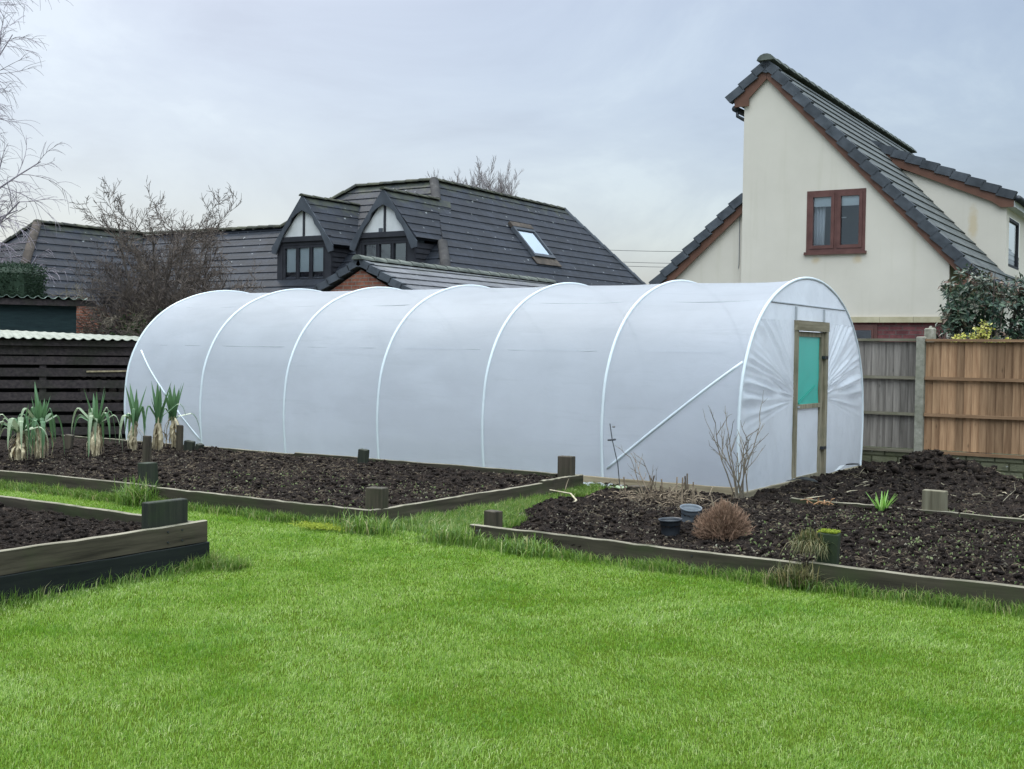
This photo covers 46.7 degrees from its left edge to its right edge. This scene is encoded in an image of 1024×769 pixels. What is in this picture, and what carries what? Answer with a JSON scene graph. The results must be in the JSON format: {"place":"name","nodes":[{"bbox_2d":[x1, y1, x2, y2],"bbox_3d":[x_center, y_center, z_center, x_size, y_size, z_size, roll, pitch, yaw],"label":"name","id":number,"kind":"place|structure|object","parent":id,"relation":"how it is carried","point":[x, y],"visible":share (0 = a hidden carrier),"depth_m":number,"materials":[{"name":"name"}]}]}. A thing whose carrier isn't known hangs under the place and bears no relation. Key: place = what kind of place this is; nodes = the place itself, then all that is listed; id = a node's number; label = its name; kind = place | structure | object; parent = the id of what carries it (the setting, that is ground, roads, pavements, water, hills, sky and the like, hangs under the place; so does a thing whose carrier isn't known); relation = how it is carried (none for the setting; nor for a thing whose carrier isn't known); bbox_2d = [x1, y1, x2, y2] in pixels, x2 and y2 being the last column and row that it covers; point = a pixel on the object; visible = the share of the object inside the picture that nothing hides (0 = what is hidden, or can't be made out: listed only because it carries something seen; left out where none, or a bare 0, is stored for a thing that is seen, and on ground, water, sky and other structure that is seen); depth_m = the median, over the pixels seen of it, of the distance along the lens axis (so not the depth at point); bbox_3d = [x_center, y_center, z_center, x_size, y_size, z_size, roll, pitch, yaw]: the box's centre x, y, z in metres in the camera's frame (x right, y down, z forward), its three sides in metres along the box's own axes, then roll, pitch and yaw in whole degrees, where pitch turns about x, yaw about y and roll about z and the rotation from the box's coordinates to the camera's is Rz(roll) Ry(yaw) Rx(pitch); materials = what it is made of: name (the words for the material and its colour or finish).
{"place":"outdoors","nodes":[
{"label":"outdoors","id":0,"kind":"place"},
{"bbox_2d":[0,177,646,333],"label":"dark roofed house","id":1,"kind":"structure","parent":0,"point":[312,241],"depth_m":32.30,"materials":[{"name":"tile"}]},
{"bbox_2d":[283,244,335,279],"bbox_3d":[-5.284,-3.165,31.120,1.700,1.150,0.522,2,2,33],"label":"window","id":2,"kind":"structure","parent":1,"relation":"in","point":[296,258],"depth_m":30.97,"materials":[{"name":"grey glass"}]},
{"bbox_2d":[362,239,423,260],"bbox_3d":[-3.020,-3.090,29.633,1.680,1.150,0.522,2,2,33],"label":"window","id":3,"kind":"structure","parent":1,"relation":"in","point":[392,249],"depth_m":29.76,"materials":[{"name":"black glass"}]},
{"bbox_2d":[508,221,561,266],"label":"roof window","id":4,"kind":"structure","parent":1,"relation":"in","point":[525,233],"depth_m":33.49,"materials":[{"name":"clear glass"}]},
{"bbox_2d":[0,489,1023,768],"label":"lawn","id":5,"kind":"structure","parent":0,"point":[472,687],"depth_m":5.38,"materials":[{"name":"green plant"}]},
{"bbox_2d":[0,495,209,604],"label":"raised bed","id":6,"kind":"object","parent":5,"relation":"on","point":[168,532],"visible":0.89,"depth_m":7.55,"materials":[{"name":"brown wood"}]},
{"bbox_2d":[0,501,140,549],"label":"soil","id":7,"kind":"structure","parent":6,"relation":"in","point":[22,527],"depth_m":8.03,"materials":[{"name":"brown soil"}]},
{"bbox_2d":[109,475,161,507],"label":"grass tuft","id":8,"kind":"object","parent":5,"relation":"on","point":[131,496],"visible":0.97,"depth_m":11.10,"materials":[{"name":"green plant"}]},
{"bbox_2d":[0,435,582,523],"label":"raised bed","id":9,"kind":"object","parent":5,"relation":"on","point":[377,499],"visible":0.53,"depth_m":11.20,"materials":[{"name":"brown wood"}]},
{"bbox_2d":[0,436,556,508],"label":"soil","id":10,"kind":"structure","parent":9,"relation":"in","point":[447,477],"depth_m":12.68,"materials":[{"name":"brown soil"}]},
{"bbox_2d":[0,404,48,460],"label":"leek","id":11,"kind":"object","parent":10,"relation":"on","point":[20,427],"visible":0.99,"depth_m":13.60,"materials":[{"name":"green plant"}]},
{"bbox_2d":[14,384,64,458],"bbox_3d":[-5.647,0.447,14.125,0.445,0.961,0.599,1,2,7],"label":"leek","id":12,"kind":"object","parent":10,"relation":"on","point":[38,413],"visible":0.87,"depth_m":14.05,"materials":[{"name":"green plant"}]},
{"bbox_2d":[63,434,74,449],"bbox_3d":[-5.798,0.790,15.509,0.125,0.278,0.090,1,2,3],"label":"stump","id":13,"kind":"object","parent":10,"relation":"on","point":[68,441],"visible":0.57,"depth_m":15.46,"materials":[{"name":"brown wood"}]},
{"bbox_2d":[71,387,122,456],"bbox_3d":[-5.129,0.471,14.525,0.579,0.902,0.529,2,2,33],"label":"leek","id":14,"kind":"object","parent":10,"relation":"on","point":[94,419],"visible":0.99,"depth_m":14.46,"materials":[{"name":"green plant"}]},
{"bbox_2d":[119,385,145,450],"bbox_3d":[-4.801,0.448,15.112,0.279,0.923,0.519,1,2,-4],"label":"leek","id":15,"kind":"object","parent":10,"relation":"on","point":[136,409],"visible":0.97,"depth_m":15.08,"materials":[{"name":"green plant"}]},
{"bbox_2d":[142,435,151,461],"bbox_3d":[-4.047,0.791,13.150,0.093,0.451,0.050,2,2,23],"label":"wooden stake","id":16,"kind":"object","parent":10,"relation":"on","point":[147,449],"visible":0.57,"depth_m":13.13,"materials":[{"name":"brown wood"}]},
{"bbox_2d":[145,381,186,450],"bbox_3d":[-4.426,0.434,15.194,0.470,0.957,0.284,1,2,0],"label":"leek","id":17,"kind":"object","parent":10,"relation":"on","point":[157,438],"visible":0.96,"depth_m":15.17,"materials":[{"name":"green plant"}]},
{"bbox_2d":[176,425,183,450],"bbox_3d":[-4.300,0.737,15.350,0.082,0.426,0.050,2,2,23],"label":"wooden stake","id":18,"kind":"object","parent":10,"relation":"on","point":[179,436],"visible":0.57,"depth_m":15.33,"materials":[{"name":"brown wood"}]},
{"bbox_2d":[162,383,199,447],"bbox_3d":[-4.329,0.438,15.524,0.457,0.934,0.243,1,2,-4],"label":"leek","id":19,"kind":"object","parent":10,"relation":"on","point":[173,400],"visible":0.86,"depth_m":15.49,"materials":[{"name":"green plant"}]},
{"bbox_2d":[183,440,203,450],"bbox_3d":[-4.067,0.839,15.165,0.298,0.257,0.126,1,2,21],"label":"stump","id":20,"kind":"object","parent":10,"relation":"on","point":[189,445],"visible":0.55,"depth_m":15.13,"materials":[{"name":"grey wood"}]},
{"bbox_2d":[357,449,369,463],"bbox_3d":[-1.731,0.891,13.781,0.133,0.290,0.089,2,2,23],"label":"stump","id":21,"kind":"object","parent":10,"relation":"on","point":[363,455],"visible":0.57,"depth_m":13.74,"materials":[{"name":"grey wood"}]},
{"bbox_2d":[285,520,354,531],"bbox_3d":[-1.539,1.161,9.758,0.759,0.036,0.423,2,2,33],"label":"moss cushion","id":22,"kind":"object","parent":5,"relation":"on","point":[317,525],"visible":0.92,"depth_m":9.71,"materials":[{"name":"green plant"}]},
{"bbox_2d":[324,507,419,537],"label":"grass tuft","id":23,"kind":"object","parent":5,"relation":"on","point":[372,528],"visible":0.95,"depth_m":9.54,"materials":[{"name":"green plant"}]},
{"bbox_2d":[408,516,484,547],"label":"grass tuft","id":24,"kind":"object","parent":5,"relation":"on","point":[440,536],"visible":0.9,"depth_m":9.10,"materials":[{"name":"green plant"}]},
{"bbox_2d":[0,476,1023,620],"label":"long grass","id":25,"kind":"structure","parent":5,"relation":"on","point":[511,510],"depth_m":8.40,"materials":[{"name":"green plant"}]},
{"bbox_2d":[475,532,589,559],"bbox_3d":[0.145,1.168,8.730,0.910,0.168,0.552,2,2,33],"label":"grass tuft","id":26,"kind":"object","parent":5,"relation":"on","point":[534,545],"visible":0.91,"depth_m":8.68,"materials":[{"name":"green plant"}]},
{"bbox_2d":[470,489,1023,611],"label":"raised bed","id":27,"kind":"object","parent":5,"relation":"on","point":[934,501],"visible":0.57,"depth_m":7.93,"materials":[{"name":"brown wood"}]},
{"bbox_2d":[773,527,833,561],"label":"grass tuft","id":28,"kind":"object","parent":27,"relation":"on","point":[807,541],"visible":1,"depth_m":7.71,"materials":[{"name":"beige plant"}]},
{"bbox_2d":[817,528,840,533],"bbox_3d":[2.075,0.957,7.753,0.137,0.024,0.119,2,2,33],"label":"moss cushion","id":29,"kind":"object","parent":27,"relation":"on","point":[832,531],"visible":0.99,"depth_m":7.73,"materials":[{"name":"green plant"}]},
{"bbox_2d":[761,558,828,589],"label":"grass tuft","id":30,"kind":"object","parent":5,"relation":"on","point":[807,575],"visible":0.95,"depth_m":7.59,"materials":[{"name":"green plant"}]},
{"bbox_2d":[0,0,1023,283],"label":"sky","id":31,"kind":"structure","parent":0,"point":[617,115],"materials":[{"name":"grey"}]},
{"bbox_2d":[118,438,1023,455],"bbox_3d":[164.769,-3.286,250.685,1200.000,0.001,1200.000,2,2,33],"label":"ground","id":32,"kind":"structure","parent":0,"point":[863,446],"depth_m":20.44,"materials":[{"name":"brown soil"}]},
{"bbox_2d":[0,261,50,297],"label":"conifer hedge","id":33,"kind":"object","parent":32,"relation":"on","point":[22,280],"visible":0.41,"depth_m":24.51,"materials":[{"name":"green plant"}]},
{"bbox_2d":[0,0,75,283],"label":"birch tree","id":34,"kind":"object","parent":32,"relation":"on","point":[3,217],"visible":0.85,"depth_m":29.87,"materials":[{"name":"grey plant"}]},
{"bbox_2d":[0,294,96,337],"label":"green shed","id":35,"kind":"structure","parent":32,"relation":"on","point":[37,313],"depth_m":21.67,"materials":[{"name":"green wood"}]},
{"bbox_2d":[0,330,138,440],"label":"slatted shed","id":36,"kind":"structure","parent":32,"relation":"on","point":[52,366],"depth_m":18.89,"materials":[{"name":"black wood"}]},
{"bbox_2d":[73,376,124,426],"bbox_3d":[-6.794,0.289,19.558,0.780,1.041,0.450,0,2,-26],"label":"log pile","id":37,"kind":"object","parent":36,"relation":"in","point":[99,401],"visible":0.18,"depth_m":19.42,"materials":[{"name":"black wood"}]},
{"bbox_2d":[86,370,126,371],"bbox_3d":[-6.399,-0.214,19.072,0.840,0.040,0.025,0,2,-26],"label":"batten","id":38,"kind":"object","parent":36,"relation":"on","point":[109,371],"visible":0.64,"depth_m":19.04,"materials":[{"name":"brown wood"}]},
{"bbox_2d":[65,240,172,335],"bbox_3d":[-7.382,-1.063,23.476,3.109,3.589,2.638,2,2,33],"label":"bare shrub","id":39,"kind":"object","parent":32,"relation":"on","point":[96,284],"visible":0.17,"depth_m":22.91,"materials":[{"name":"brown plant"}]},
{"bbox_2d":[49,283,195,335],"bbox_3d":[-6.837,-0.637,23.297,3.857,2.763,3.402,0,2,-34],"label":"bramble thicket","id":40,"kind":"object","parent":32,"relation":"on","point":[113,317],"visible":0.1,"depth_m":22.48,"materials":[{"name":"plant"}]},
{"bbox_2d":[91,309,162,336],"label":"ivy bush","id":41,"kind":"object","parent":32,"relation":"on","point":[110,333],"visible":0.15,"depth_m":22.14,"materials":[{"name":"brown plant"}]},
{"bbox_2d":[76,243,199,341],"bbox_3d":[-7.198,-1.122,24.313,3.331,3.663,3.712,0,2,-20],"label":"bramble thicket","id":42,"kind":"object","parent":32,"relation":"on","point":[123,305],"visible":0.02,"depth_m":24.14,"materials":[{"name":"brown plant"}]},
{"bbox_2d":[116,302,175,336],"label":"bramble thicket","id":43,"kind":"object","parent":32,"relation":"on","point":[122,333],"depth_m":21.02,"materials":[{"name":"brown plant"}]},
{"bbox_2d":[68,175,265,335],"bbox_3d":[-6.542,-1.629,22.786,3.636,4.796,3.889,0,2,-14],"label":"bare shrub","id":44,"kind":"object","parent":32,"relation":"on","point":[157,303],"visible":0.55,"depth_m":22.24,"materials":[{"name":"brown plant"}]},
{"bbox_2d":[312,254,556,291],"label":"brick garage","id":45,"kind":"structure","parent":32,"relation":"on","point":[359,272],"depth_m":24.64,"materials":[{"name":"grey tile"}]},
{"bbox_2d":[426,156,522,194],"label":"bare tree","id":46,"kind":"object","parent":32,"relation":"on","point":[499,188],"visible":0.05,"depth_m":44.59,"materials":[{"name":"brown plant"}]},
{"bbox_2d":[124,277,863,496],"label":"polytunnel","id":47,"kind":"structure","parent":32,"relation":"on","point":[541,379],"depth_m":14.36,"materials":[{"name":"white plastic"}]},
{"bbox_2d":[796,331,827,479],"bbox_3d":[3.538,0.260,14.089,0.082,1.770,1.020,2,2,33],"label":"door","id":48,"kind":"structure","parent":47,"relation":"in","point":[810,369],"depth_m":14.16,"materials":[{"name":"plastic"}]},
{"bbox_2d":[0,446,1023,585],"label":"plant litter","id":49,"kind":"object","parent":32,"relation":"on","point":[975,558],"visible":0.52,"depth_m":11.39,"materials":[{"name":"brown plant"}]},
{"bbox_2d":[792,468,1023,516],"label":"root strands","id":50,"kind":"object","parent":32,"relation":"on","point":[910,480],"visible":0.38,"depth_m":12.50,"materials":[{"name":"plant"}]},
{"bbox_2d":[924,326,935,449],"bbox_3d":[5.720,0.254,16.293,0.130,2.115,0.120,2,2,33],"label":"neighbour post","id":51,"kind":"object","parent":32,"relation":"on","point":[930,332],"visible":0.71,"depth_m":16.22,"materials":[{"name":"concrete"}]},
{"bbox_2d":[857,337,1023,478],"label":"garden fence","id":52,"kind":"object","parent":32,"relation":"on","point":[965,396],"visible":0.41,"depth_m":16.00,"materials":[{"name":"brown wood"}]},
{"bbox_2d":[932,263,1023,453],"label":"photinia bush","id":53,"kind":"object","parent":32,"relation":"on","point":[956,319],"visible":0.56,"depth_m":18.12,"materials":[{"name":"green plant"}]},
{"bbox_2d":[945,319,1010,452],"bbox_3d":[6.466,0.160,16.400,0.914,2.127,0.526,2,2,33],"label":"variegated shrub","id":54,"kind":"object","parent":32,"relation":"on","point":[982,333],"visible":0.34,"depth_m":16.33,"materials":[{"name":"yellow plant"}]},
{"bbox_2d":[616,250,681,251],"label":"overhead wire","id":55,"kind":"object","parent":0,"point":[656,251],"visible":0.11,"depth_m":59.98,"materials":[{"name":"black metal"}]},
{"bbox_2d":[495,486,1023,584],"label":"soil","id":56,"kind":"structure","parent":0,"point":[540,514],"depth_m":9.06,"materials":[{"name":"brown soil"}]},
{"bbox_2d":[550,489,576,501],"bbox_3d":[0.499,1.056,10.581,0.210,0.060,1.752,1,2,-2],"label":"dead stalk","id":57,"kind":"object","parent":56,"relation":"on","point":[566,493],"visible":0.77,"depth_m":11.14,"materials":[{"name":"plant"}]},
{"bbox_2d":[159,471,1023,585],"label":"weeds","id":58,"kind":"object","parent":56,"relation":"on","point":[916,538],"visible":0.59,"depth_m":8.73,"materials":[{"name":"green plant"}]},
{"bbox_2d":[608,424,619,483],"bbox_3d":[1.054,0.734,12.197,0.156,0.662,0.035,2,2,33],"label":"wire support","id":59,"kind":"object","parent":56,"relation":"on","point":[612,440],"visible":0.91,"depth_m":12.18,"materials":[{"name":"grey metal"}]},
{"bbox_2d":[627,485,646,493],"bbox_3d":[1.231,1.075,11.684,0.177,0.163,0.100,2,2,39],"label":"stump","id":60,"kind":"object","parent":56,"relation":"on","point":[631,487],"visible":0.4,"depth_m":11.64,"materials":[{"name":"brown wood"}]},
{"bbox_2d":[560,446,749,507],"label":"cut stems","id":61,"kind":"object","parent":56,"relation":"on","point":[676,496],"visible":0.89,"depth_m":10.94,"materials":[{"name":"brown plant"}]},
{"bbox_2d":[658,517,681,536],"bbox_3d":[1.204,1.090,9.039,0.179,0.142,0.179,2,2,33],"label":"plant pot","id":62,"kind":"object","parent":56,"relation":"on","point":[669,526],"visible":0.95,"depth_m":8.98,"materials":[{"name":"black plastic"}]},
{"bbox_2d":[680,504,701,521],"bbox_3d":[1.441,1.055,9.559,0.178,0.166,0.178,2,2,33],"label":"plant pot","id":63,"kind":"object","parent":56,"relation":"on","point":[689,512],"visible":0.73,"depth_m":9.52,"materials":[{"name":"grey plastic"}]},
{"bbox_2d":[692,496,756,541],"bbox_3d":[1.566,1.002,8.831,0.485,0.339,0.521,2,2,33],"label":"dried shrub","id":64,"kind":"object","parent":56,"relation":"on","point":[722,519],"visible":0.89,"depth_m":8.73,"materials":[{"name":"brown plant"}]},
{"bbox_2d":[802,497,834,504],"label":"dry stalks","id":65,"kind":"object","parent":56,"relation":"on","point":[821,502],"visible":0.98,"depth_m":11.00,"materials":[{"name":"brown plant"}]},
{"bbox_2d":[866,491,897,510],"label":"bulb shoots","id":66,"kind":"object","parent":56,"relation":"on","point":[883,504],"visible":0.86,"depth_m":10.52,"materials":[{"name":"green plant"}]},
{"bbox_2d":[583,449,1023,518],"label":"soil","id":67,"kind":"structure","parent":0,"point":[913,490],"depth_m":12.88,"materials":[{"name":"brown soil"}]},
{"bbox_2d":[5,449,1023,581],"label":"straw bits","id":68,"kind":"object","parent":67,"relation":"on","point":[787,511],"visible":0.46,"depth_m":10.16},
{"bbox_2d":[703,391,768,498],"bbox_3d":[2.219,0.587,11.694,0.660,1.063,0.397,1,2,0],"label":"twig shrub","id":69,"kind":"object","parent":67,"relation":"on","point":[741,490],"visible":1,"depth_m":11.68,"materials":[{"name":"plant"}]},
{"bbox_2d":[787,477,817,481],"bbox_3d":[3.220,1.061,13.265,0.425,0.072,0.126,0,2,-31],"label":"plastic offcut","id":70,"kind":"object","parent":67,"relation":"on","point":[807,479],"visible":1,"depth_m":13.29,"materials":[{"name":"grey plastic"}]},
{"bbox_2d":[831,463,859,472],"bbox_3d":[4.145,1.034,14.804,0.131,0.098,0.581,2,2,45],"label":"plastic offcut","id":71,"kind":"object","parent":67,"relation":"on","point":[840,467],"visible":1,"depth_m":14.84,"materials":[{"name":"white plastic"}]},
{"bbox_2d":[849,450,1023,490],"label":"soil clods","id":72,"kind":"object","parent":67,"relation":"on","point":[961,464],"visible":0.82,"depth_m":14.14,"materials":[{"name":"brown soil"}]},
{"bbox_2d":[648,53,1023,341],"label":"cream house","id":73,"kind":"structure","parent":0,"point":[882,233],"depth_m":21.92,"materials":[{"name":"paint"}]},
{"bbox_2d":[804,188,866,254],"bbox_3d":[6.072,-2.968,21.804,1.270,1.310,0.950,2,2,31],"label":"window","id":74,"kind":"structure","parent":73,"relation":"in","point":[836,219],"depth_m":21.60,"materials":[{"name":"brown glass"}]},
{"bbox_2d":[854,325,877,338],"bbox_3d":[6.308,-0.657,21.546,0.980,1.050,0.622,2,2,31],"label":"window","id":75,"kind":"structure","parent":73,"relation":"in","point":[862,331],"depth_m":21.24,"materials":[{"name":"brown glass"}]},
{"bbox_2d":[1008,217,1018,269],"bbox_3d":[10.397,-2.916,24.694,0.081,1.000,1.350,2,2,31],"label":"window","id":76,"kind":"structure","parent":73,"relation":"in","point":[1016,225],"depth_m":25.14,"materials":[{"name":"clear glass"}]}
]}

